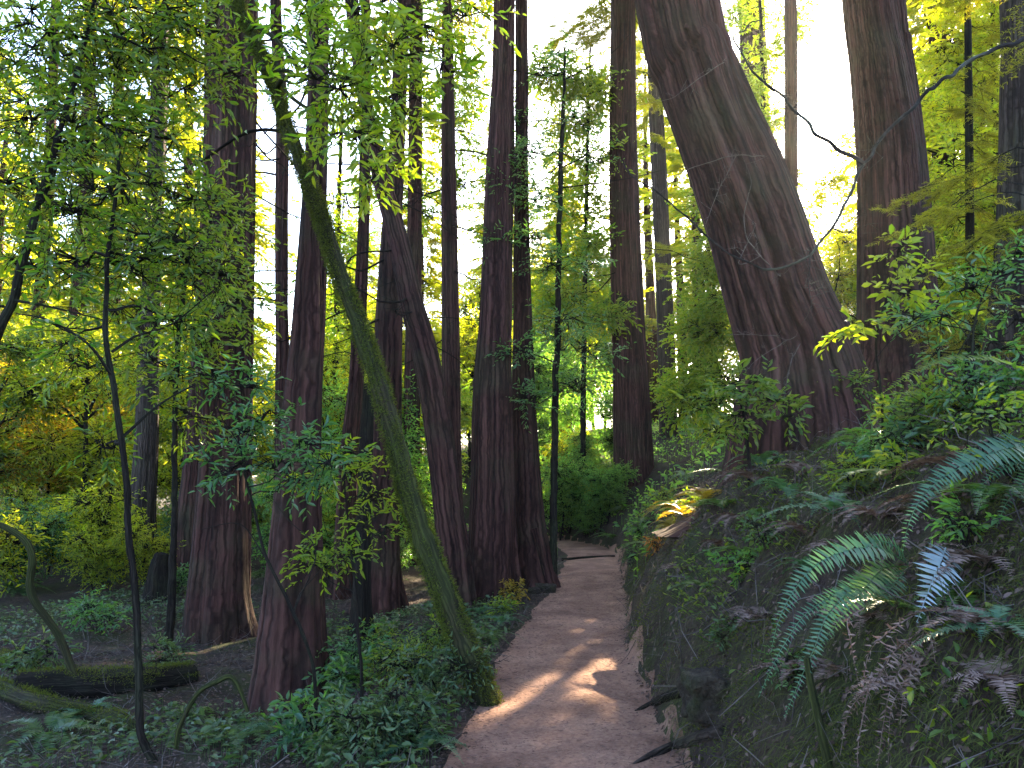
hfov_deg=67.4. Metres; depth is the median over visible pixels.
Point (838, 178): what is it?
maple tree
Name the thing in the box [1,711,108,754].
sword fern
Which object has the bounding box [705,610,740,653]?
leafy shrub
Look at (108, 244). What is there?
sapling
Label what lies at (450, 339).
redwood tree
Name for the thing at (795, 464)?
sword fern
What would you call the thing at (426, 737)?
sword fern
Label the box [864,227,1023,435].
hazel shrub
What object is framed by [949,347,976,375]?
shrub
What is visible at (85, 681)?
fallen log
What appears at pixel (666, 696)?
tree root
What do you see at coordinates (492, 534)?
redwood tree
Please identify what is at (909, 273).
hazel shrub
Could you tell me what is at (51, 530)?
shrub
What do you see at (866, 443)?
leafy shrub
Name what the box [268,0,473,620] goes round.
redwood tree
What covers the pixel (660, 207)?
redwood tree
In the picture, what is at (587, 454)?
shrub
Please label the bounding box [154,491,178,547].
shrub
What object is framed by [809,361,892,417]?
leafy shrub
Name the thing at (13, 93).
redwood tree
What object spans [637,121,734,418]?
redwood tree
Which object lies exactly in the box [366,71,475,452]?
maple tree
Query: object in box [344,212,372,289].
redwood tree
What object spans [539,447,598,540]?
shrub
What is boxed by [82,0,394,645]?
redwood tree
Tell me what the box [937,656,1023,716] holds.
sword fern
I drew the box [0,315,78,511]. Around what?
understory tree
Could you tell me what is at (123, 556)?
shrub
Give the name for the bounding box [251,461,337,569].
shrub
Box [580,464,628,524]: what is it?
shrub
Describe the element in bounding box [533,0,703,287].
hemlock tree
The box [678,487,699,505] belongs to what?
leafy shrub
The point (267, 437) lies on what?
understory tree
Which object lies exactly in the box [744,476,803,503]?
sword fern
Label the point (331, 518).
shrub
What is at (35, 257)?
redwood tree
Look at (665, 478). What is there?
slope cover
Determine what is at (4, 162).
redwood tree
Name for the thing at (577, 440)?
shrub
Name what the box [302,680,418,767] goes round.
leafy shrub
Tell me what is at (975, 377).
leafy shrub
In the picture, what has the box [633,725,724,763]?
tree root
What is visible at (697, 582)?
sword fern
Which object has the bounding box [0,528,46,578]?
shrub
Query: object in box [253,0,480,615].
redwood tree
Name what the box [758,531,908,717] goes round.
sword fern
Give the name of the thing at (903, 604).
sword fern
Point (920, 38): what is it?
redwood tree
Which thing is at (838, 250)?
tree
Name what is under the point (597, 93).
maple tree
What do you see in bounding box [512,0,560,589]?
redwood tree
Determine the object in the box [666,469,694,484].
sword fern
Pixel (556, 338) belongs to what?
sapling
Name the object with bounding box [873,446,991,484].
sword fern
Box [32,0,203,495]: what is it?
redwood tree
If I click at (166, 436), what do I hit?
understory tree
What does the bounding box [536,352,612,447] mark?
understory tree
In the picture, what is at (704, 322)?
bay tree
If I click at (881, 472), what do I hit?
sword fern
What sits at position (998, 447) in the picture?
sword fern
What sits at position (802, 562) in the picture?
sword fern
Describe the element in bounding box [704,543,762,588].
leafy shrub
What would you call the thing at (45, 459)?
understory tree
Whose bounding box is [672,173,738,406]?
redwood tree
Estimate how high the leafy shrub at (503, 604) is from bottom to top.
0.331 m
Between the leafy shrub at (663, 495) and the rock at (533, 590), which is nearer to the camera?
the rock at (533, 590)
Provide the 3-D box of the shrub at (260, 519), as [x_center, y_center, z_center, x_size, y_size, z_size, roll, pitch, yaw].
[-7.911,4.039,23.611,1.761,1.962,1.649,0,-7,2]
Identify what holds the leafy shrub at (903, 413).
on the ground at (60, 589)
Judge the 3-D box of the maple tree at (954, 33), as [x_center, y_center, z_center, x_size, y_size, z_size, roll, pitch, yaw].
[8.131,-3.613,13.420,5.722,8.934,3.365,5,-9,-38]
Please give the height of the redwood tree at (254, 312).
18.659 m
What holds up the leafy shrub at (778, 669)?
on the ground at (60, 589)
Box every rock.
[528,587,540,593]
[535,583,556,592]
[676,666,732,725]
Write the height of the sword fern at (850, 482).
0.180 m
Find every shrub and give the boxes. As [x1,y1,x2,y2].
[0,476,56,522]
[0,495,90,588]
[0,503,50,597]
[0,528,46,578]
[0,622,89,679]
[16,489,93,574]
[33,495,91,564]
[45,469,146,579]
[47,521,135,595]
[60,585,132,635]
[104,511,185,586]
[105,497,169,543]
[106,528,135,570]
[133,625,196,666]
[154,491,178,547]
[156,497,171,547]
[159,346,366,731]
[176,562,188,592]
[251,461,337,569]
[252,489,271,535]
[252,495,265,524]
[254,516,270,572]
[261,685,357,762]
[266,434,411,703]
[295,650,381,711]
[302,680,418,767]
[315,617,396,681]
[322,496,335,576]
[336,618,407,654]
[343,671,461,757]
[357,630,435,692]
[382,630,497,710]
[400,523,414,580]
[403,613,452,657]
[482,594,524,618]
[498,577,529,602]
[537,389,607,459]
[538,408,588,455]
[539,423,605,472]
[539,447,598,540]
[543,476,586,533]
[548,441,606,491]
[557,456,605,520]
[559,425,612,470]
[572,464,604,505]
[574,383,655,463]
[576,481,617,534]
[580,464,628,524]
[589,458,616,484]
[595,459,640,513]
[621,544,639,566]
[626,520,646,538]
[643,536,663,556]
[646,484,674,513]
[670,356,814,486]
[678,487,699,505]
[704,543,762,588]
[705,413,729,448]
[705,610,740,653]
[730,511,784,551]
[753,645,811,695]
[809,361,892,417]
[813,224,984,441]
[819,451,875,493]
[838,414,940,477]
[847,303,855,328]
[857,365,968,449]
[857,438,932,485]
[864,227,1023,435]
[879,369,996,438]
[921,377,1023,502]
[922,350,1023,423]
[924,481,1011,550]
[948,305,986,376]
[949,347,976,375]
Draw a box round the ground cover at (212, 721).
[0,549,515,767]
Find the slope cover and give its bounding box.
[36,356,978,577]
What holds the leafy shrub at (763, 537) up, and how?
on the ground at (60, 589)
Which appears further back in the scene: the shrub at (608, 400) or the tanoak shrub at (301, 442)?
the shrub at (608, 400)
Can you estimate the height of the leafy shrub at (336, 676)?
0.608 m
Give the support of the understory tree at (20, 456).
on the ground at (60, 589)
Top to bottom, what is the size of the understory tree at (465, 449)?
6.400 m
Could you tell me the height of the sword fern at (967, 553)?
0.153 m
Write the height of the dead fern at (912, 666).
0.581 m
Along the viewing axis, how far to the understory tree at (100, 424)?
20.62 m
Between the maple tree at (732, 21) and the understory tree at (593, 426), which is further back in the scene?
the understory tree at (593, 426)
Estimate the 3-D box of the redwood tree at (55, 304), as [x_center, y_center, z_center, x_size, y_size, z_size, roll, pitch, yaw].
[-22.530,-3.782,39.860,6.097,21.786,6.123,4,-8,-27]
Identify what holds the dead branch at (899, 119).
attached to the redwood tree at (683, 41)
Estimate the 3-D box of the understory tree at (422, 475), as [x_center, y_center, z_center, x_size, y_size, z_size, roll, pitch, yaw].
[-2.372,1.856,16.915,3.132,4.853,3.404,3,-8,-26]
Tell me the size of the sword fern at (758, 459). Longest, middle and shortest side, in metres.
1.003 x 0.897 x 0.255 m
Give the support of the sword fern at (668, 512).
on the ground at (60, 589)
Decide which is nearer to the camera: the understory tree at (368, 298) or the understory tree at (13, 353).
the understory tree at (13, 353)
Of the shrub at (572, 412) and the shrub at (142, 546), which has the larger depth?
the shrub at (572, 412)
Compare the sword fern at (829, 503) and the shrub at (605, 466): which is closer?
the sword fern at (829, 503)
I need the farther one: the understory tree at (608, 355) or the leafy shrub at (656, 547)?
the understory tree at (608, 355)
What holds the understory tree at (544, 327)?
on the ground at (60, 589)
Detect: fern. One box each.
[0,579,54,597]
[0,647,39,669]
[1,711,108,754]
[46,696,124,731]
[159,706,220,725]
[186,720,282,762]
[233,718,323,758]
[247,731,380,767]
[332,702,409,749]
[346,621,413,633]
[367,725,465,765]
[465,605,493,615]
[472,613,522,628]
[474,628,521,648]
[574,527,604,535]
[588,532,614,538]
[616,540,654,554]
[622,516,653,529]
[622,525,648,534]
[635,497,686,517]
[639,500,691,512]
[647,503,696,520]
[652,517,676,537]
[655,563,692,574]
[663,580,713,592]
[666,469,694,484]
[668,485,721,501]
[671,487,705,497]
[671,497,703,516]
[677,497,736,515]
[688,468,721,475]
[692,537,732,549]
[694,545,757,558]
[696,512,761,530]
[706,468,785,485]
[717,450,800,484]
[722,605,774,626]
[738,506,781,521]
[738,657,817,684]
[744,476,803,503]
[748,491,860,526]
[753,520,818,537]
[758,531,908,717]
[760,459,816,475]
[769,556,816,573]
[775,657,854,681]
[796,538,878,556]
[797,479,883,501]
[802,602,894,635]
[806,427,942,459]
[810,466,920,484]
[820,504,912,525]
[823,587,930,627]
[839,608,939,767]
[848,673,935,707]
[858,390,945,419]
[864,424,964,450]
[864,478,1023,514]
[869,485,965,513]
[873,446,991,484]
[881,354,1023,393]
[900,604,1022,638]
[901,432,1023,551]
[903,604,1023,652]
[908,541,1015,584]
[910,579,986,618]
[913,543,963,622]
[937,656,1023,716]
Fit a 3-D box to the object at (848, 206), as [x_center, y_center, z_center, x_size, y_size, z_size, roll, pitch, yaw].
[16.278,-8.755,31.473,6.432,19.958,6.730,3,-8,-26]
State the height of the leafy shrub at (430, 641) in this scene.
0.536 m
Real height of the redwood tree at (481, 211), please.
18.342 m
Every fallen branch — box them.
[0,522,78,674]
[173,674,249,749]
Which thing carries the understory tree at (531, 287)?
on the ground at (60, 589)
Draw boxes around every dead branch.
[617,14,1023,325]
[632,57,789,284]
[732,325,799,397]
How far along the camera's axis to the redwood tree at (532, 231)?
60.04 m
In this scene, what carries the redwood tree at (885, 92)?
on the ground at (60, 589)
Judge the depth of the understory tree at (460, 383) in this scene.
29.21 m
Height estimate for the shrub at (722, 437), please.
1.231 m
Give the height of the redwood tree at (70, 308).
20.548 m
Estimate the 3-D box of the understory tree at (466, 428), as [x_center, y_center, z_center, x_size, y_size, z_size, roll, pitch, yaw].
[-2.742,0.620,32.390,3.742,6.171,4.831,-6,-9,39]
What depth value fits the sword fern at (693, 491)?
9.13 m
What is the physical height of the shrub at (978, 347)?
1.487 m
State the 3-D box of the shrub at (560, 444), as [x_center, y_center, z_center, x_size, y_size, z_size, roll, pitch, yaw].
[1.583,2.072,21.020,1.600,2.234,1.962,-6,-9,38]
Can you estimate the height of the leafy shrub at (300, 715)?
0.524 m
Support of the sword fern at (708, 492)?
on the ground at (60, 589)
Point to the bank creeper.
(910, 696)
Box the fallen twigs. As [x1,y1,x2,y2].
[0,332,1023,767]
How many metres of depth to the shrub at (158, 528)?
16.02 m
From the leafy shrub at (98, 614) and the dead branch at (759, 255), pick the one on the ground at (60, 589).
the leafy shrub at (98, 614)
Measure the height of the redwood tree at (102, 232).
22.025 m
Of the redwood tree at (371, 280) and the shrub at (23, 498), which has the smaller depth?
the shrub at (23, 498)
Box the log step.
[561,555,614,560]
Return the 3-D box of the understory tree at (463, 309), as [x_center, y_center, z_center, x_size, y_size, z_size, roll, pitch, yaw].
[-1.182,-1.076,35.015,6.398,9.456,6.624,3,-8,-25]
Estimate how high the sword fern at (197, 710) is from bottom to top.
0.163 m
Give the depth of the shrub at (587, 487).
18.22 m
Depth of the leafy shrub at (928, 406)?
4.78 m
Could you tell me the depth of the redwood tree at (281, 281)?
12.87 m
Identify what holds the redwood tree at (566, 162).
on the ground at (60, 589)
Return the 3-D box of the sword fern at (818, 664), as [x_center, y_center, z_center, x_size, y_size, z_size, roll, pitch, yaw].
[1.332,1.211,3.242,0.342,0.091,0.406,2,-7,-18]
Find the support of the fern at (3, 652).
on the ground at (60, 589)
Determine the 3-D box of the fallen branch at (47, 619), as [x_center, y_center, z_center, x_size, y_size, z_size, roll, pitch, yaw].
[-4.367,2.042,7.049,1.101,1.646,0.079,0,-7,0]
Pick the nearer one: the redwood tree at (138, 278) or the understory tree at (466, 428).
the understory tree at (466, 428)
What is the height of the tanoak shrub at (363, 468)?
2.264 m
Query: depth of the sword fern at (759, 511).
5.67 m
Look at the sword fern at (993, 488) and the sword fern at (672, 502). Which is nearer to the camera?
the sword fern at (993, 488)
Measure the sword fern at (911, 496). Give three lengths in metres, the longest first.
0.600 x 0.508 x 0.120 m
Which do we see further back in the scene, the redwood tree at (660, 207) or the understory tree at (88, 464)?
the redwood tree at (660, 207)
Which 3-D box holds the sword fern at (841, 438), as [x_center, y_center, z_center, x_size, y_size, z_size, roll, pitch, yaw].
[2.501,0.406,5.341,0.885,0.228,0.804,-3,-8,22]
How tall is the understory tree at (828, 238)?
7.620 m
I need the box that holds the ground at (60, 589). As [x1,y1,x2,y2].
[0,369,1023,767]
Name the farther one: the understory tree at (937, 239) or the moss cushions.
the understory tree at (937, 239)
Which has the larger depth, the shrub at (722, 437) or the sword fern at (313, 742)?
the shrub at (722, 437)
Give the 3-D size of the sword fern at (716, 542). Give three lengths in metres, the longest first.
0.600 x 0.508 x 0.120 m
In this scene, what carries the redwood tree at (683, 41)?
on the ground at (60, 589)
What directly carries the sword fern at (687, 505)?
on the ground at (60, 589)
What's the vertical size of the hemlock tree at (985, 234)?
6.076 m
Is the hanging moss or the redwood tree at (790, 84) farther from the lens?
the redwood tree at (790, 84)
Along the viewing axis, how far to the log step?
14.61 m
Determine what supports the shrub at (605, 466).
on the ground at (60, 589)
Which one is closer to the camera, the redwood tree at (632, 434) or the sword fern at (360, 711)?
the sword fern at (360, 711)
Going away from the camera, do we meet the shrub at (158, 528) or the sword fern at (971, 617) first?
the sword fern at (971, 617)
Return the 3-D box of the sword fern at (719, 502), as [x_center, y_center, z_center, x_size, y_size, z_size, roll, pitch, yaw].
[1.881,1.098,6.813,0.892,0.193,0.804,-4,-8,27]
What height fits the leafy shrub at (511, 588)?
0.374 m
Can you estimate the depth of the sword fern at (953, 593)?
2.92 m
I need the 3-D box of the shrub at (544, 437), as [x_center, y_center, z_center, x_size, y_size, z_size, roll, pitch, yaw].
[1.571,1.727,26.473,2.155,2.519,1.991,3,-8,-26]
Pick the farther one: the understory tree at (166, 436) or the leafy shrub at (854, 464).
the understory tree at (166, 436)
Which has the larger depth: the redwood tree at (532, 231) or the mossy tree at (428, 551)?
the redwood tree at (532, 231)
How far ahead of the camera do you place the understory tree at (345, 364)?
17.55 m
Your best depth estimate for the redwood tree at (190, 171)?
31.16 m
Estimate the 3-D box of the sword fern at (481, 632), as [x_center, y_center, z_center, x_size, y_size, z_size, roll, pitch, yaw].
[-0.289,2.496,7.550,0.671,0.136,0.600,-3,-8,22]
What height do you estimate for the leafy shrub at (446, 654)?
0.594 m
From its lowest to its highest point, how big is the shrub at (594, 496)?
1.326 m
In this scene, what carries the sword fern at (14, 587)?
on the ground at (60, 589)
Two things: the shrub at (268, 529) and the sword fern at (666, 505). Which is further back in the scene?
the shrub at (268, 529)
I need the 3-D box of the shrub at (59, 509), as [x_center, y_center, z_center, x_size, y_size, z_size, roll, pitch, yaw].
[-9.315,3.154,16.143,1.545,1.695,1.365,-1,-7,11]
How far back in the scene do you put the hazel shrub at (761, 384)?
6.87 m
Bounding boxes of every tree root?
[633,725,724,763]
[635,687,680,710]
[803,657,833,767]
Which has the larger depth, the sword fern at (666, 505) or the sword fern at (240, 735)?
the sword fern at (666, 505)
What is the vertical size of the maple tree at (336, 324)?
13.878 m
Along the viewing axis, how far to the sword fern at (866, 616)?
3.18 m
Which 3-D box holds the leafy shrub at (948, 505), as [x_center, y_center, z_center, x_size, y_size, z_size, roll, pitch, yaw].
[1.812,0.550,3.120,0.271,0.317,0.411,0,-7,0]
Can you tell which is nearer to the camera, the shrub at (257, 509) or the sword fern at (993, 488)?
the sword fern at (993, 488)
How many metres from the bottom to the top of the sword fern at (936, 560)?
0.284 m
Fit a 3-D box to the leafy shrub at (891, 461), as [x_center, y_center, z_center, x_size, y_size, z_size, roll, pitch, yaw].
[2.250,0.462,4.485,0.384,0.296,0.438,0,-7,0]
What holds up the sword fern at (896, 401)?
on the ground at (60, 589)
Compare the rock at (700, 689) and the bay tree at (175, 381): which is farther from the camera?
the bay tree at (175, 381)
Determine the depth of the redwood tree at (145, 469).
15.40 m
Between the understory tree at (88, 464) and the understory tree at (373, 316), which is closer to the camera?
the understory tree at (88, 464)
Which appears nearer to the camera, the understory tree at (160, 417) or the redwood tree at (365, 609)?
the redwood tree at (365, 609)
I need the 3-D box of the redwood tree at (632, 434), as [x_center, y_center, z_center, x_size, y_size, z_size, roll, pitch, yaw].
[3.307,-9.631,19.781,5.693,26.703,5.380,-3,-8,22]
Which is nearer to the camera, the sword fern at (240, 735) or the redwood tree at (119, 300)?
the sword fern at (240, 735)
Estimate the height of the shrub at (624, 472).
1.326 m
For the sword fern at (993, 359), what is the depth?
4.24 m
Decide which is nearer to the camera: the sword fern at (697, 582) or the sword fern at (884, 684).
the sword fern at (884, 684)
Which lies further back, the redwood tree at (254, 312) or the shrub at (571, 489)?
the redwood tree at (254, 312)
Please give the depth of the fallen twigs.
5.82 m
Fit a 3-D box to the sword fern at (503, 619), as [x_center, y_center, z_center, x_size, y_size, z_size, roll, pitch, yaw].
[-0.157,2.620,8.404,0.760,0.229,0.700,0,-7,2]
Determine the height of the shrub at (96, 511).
2.320 m
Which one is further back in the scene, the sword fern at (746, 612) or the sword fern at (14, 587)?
the sword fern at (14, 587)
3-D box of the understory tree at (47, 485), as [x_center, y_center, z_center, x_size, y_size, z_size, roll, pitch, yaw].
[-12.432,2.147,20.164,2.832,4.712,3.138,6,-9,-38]
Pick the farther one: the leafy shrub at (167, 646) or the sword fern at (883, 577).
the leafy shrub at (167, 646)
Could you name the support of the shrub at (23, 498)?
on the ground at (60, 589)
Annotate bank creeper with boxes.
[631,364,1023,767]
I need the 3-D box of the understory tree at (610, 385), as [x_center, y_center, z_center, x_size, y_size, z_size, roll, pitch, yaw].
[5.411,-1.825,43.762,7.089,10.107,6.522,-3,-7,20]
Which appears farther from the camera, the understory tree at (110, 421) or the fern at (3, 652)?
the understory tree at (110, 421)
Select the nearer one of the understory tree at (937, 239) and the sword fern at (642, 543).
the sword fern at (642, 543)
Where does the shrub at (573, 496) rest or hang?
on the ground at (60, 589)
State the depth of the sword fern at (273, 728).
5.00 m
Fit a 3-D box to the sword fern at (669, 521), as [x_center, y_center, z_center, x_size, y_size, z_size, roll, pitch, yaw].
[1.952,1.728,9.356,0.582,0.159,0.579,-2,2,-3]
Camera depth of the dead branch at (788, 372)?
6.96 m
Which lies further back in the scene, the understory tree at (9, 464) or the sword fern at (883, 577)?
the understory tree at (9, 464)
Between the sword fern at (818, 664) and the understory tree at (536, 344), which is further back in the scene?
the understory tree at (536, 344)
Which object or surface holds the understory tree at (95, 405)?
on the ground at (60, 589)
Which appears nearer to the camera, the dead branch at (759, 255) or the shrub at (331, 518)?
the dead branch at (759, 255)
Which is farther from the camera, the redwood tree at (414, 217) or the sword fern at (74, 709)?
the redwood tree at (414, 217)
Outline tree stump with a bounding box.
[142,552,168,603]
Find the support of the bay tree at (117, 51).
on the ground at (60, 589)
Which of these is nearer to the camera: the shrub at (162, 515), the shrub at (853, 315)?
the shrub at (853, 315)
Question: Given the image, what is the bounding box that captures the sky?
[0,0,961,476]
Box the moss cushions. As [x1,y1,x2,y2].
[624,387,1023,767]
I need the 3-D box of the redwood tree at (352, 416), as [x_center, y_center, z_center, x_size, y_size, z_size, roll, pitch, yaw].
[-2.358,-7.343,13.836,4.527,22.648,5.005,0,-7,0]
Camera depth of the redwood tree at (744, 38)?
36.75 m
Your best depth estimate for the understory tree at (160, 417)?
26.30 m
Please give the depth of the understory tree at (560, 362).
29.23 m
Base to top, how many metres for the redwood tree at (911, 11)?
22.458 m
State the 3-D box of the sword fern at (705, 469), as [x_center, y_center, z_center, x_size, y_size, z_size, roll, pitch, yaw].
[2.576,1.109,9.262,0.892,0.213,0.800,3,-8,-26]
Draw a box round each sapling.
[0,48,277,763]
[462,30,663,575]
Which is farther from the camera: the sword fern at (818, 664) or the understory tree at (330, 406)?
the understory tree at (330, 406)
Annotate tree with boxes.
[0,0,81,503]
[0,0,264,341]
[0,49,55,363]
[0,66,70,356]
[0,301,168,551]
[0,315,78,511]
[0,345,80,497]
[0,353,79,507]
[0,358,60,501]
[1,396,94,506]
[5,7,137,488]
[6,146,293,648]
[8,222,69,332]
[14,257,59,346]
[29,436,119,511]
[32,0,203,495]
[46,140,128,381]
[47,406,171,507]
[50,6,167,492]
[50,402,134,500]
[52,162,135,322]
[57,362,133,478]
[65,0,203,575]
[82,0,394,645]
[85,0,331,724]
[89,0,340,586]
[91,330,274,518]
[95,388,178,477]
[106,340,184,471]
[118,131,167,487]
[126,406,183,507]
[154,0,360,492]
[159,89,296,469]
[160,312,289,498]
[163,129,261,483]
[164,19,204,349]
[229,0,526,707]
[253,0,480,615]
[253,403,274,494]
[254,361,347,518]
[255,332,421,519]
[256,0,478,599]
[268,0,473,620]
[288,26,491,514]
[288,281,376,375]
[323,0,550,505]
[325,165,380,333]
[325,292,439,362]
[337,0,534,565]
[339,341,471,493]
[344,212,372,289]
[346,383,374,652]
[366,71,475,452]
[400,369,465,537]
[402,337,467,448]
[424,263,546,387]
[434,330,469,442]
[436,300,536,475]
[459,124,535,354]
[460,306,572,403]
[465,261,579,346]
[468,0,523,605]
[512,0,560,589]
[512,337,587,437]
[513,38,656,490]
[513,165,543,272]
[530,108,601,286]
[531,266,610,379]
[531,285,608,434]
[532,151,600,397]
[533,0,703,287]
[536,343,589,409]
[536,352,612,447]
[542,0,724,493]
[562,261,612,392]
[565,272,607,376]
[581,277,657,427]
[590,277,655,430]
[595,25,677,438]
[601,46,692,422]
[609,231,655,396]
[634,0,879,538]
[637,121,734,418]
[640,135,701,418]
[650,183,831,446]
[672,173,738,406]
[721,0,827,196]
[729,0,957,399]
[733,0,810,186]
[784,0,797,190]
[797,178,876,348]
[803,52,963,322]
[812,211,856,321]
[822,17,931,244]
[832,163,992,319]
[835,0,998,371]
[865,0,1023,362]
[906,0,999,365]
[907,0,999,352]
[907,0,999,373]
[946,155,993,213]
[979,0,1023,374]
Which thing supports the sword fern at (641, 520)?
on the ground at (60, 589)
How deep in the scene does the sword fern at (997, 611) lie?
2.55 m
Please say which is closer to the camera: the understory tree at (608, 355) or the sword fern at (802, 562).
the sword fern at (802, 562)
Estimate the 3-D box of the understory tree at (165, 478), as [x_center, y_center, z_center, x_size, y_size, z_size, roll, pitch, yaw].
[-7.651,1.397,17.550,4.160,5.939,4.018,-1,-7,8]
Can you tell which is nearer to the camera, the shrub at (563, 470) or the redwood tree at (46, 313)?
the shrub at (563, 470)
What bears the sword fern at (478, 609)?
on the ground at (60, 589)
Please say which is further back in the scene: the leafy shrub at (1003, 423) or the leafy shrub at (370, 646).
the leafy shrub at (370, 646)
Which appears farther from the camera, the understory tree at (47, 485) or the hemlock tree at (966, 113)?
the understory tree at (47, 485)
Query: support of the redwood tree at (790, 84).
on the ground at (60, 589)
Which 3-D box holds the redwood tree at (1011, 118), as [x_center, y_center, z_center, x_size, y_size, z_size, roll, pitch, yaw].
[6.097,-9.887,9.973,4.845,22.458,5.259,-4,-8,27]
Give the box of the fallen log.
[13,657,199,698]
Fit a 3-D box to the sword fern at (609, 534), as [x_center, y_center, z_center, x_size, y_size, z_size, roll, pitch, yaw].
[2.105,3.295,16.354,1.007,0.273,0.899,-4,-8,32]
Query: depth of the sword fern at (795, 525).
4.65 m
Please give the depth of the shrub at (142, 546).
13.33 m
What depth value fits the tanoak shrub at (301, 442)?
5.31 m
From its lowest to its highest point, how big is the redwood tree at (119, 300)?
21.369 m
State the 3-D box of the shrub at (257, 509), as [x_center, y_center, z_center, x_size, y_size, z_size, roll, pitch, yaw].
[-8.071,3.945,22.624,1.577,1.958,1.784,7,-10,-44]
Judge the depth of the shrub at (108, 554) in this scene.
12.78 m
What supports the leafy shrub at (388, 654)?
on the ground at (60, 589)
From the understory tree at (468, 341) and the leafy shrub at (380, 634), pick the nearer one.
the leafy shrub at (380, 634)
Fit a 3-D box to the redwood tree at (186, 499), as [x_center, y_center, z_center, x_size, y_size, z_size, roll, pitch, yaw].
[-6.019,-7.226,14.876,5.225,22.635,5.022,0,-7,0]
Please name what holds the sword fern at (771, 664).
on the ground at (60, 589)
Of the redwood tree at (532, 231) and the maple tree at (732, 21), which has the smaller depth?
the maple tree at (732, 21)
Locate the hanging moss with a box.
[619,396,1023,767]
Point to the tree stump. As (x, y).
(156, 584)
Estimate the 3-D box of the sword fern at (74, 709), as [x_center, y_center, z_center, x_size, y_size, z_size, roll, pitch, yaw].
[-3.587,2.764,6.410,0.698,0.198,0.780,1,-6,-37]
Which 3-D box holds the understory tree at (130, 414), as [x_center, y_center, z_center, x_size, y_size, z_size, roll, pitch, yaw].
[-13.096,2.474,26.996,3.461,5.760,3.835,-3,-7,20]
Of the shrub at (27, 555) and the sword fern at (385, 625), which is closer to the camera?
the sword fern at (385, 625)
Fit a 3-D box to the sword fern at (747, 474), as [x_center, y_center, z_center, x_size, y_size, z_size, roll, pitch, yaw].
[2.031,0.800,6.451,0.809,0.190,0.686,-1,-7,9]
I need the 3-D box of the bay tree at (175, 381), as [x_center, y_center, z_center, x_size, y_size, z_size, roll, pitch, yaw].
[-4.256,0.150,9.389,3.963,6.346,2.316,-4,-8,32]
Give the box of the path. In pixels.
[444,525,692,767]
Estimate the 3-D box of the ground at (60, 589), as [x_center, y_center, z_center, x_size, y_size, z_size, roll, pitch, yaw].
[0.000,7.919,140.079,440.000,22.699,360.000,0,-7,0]
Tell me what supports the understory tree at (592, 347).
on the ground at (60, 589)
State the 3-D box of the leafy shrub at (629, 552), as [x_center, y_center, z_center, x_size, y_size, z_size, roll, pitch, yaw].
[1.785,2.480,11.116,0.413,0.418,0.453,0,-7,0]
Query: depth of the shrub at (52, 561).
14.81 m
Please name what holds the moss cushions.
on the ground at (60, 589)
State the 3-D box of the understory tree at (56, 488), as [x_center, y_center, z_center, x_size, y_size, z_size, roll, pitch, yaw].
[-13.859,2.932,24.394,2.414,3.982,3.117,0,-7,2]
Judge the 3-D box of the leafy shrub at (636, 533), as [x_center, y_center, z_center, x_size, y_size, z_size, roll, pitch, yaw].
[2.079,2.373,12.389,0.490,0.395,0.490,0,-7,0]
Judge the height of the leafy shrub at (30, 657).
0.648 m
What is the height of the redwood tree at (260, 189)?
19.470 m
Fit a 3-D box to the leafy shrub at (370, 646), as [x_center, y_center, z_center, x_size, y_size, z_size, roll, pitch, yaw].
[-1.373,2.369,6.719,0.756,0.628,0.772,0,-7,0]
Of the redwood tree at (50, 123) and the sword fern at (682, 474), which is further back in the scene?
the redwood tree at (50, 123)
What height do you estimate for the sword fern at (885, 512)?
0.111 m
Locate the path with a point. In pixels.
(605, 567)
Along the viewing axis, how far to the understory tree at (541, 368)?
26.50 m
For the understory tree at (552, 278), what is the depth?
36.63 m
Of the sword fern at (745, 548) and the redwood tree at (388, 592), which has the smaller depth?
the sword fern at (745, 548)
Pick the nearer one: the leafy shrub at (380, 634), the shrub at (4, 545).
the leafy shrub at (380, 634)
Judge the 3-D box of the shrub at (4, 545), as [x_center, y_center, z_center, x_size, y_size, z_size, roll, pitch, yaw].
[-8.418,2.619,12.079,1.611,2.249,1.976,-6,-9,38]
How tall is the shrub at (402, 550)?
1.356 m
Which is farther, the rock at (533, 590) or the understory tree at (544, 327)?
the understory tree at (544, 327)
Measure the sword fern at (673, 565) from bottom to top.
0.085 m
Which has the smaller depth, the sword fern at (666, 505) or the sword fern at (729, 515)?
the sword fern at (729, 515)
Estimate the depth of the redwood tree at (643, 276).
50.41 m
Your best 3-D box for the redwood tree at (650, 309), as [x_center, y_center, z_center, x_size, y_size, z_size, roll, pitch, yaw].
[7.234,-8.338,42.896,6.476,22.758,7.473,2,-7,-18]
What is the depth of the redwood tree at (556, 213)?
51.60 m
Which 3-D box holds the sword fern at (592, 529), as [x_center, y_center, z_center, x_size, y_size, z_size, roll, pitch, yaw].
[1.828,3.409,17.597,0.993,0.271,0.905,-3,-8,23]
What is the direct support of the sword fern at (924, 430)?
on the ground at (60, 589)

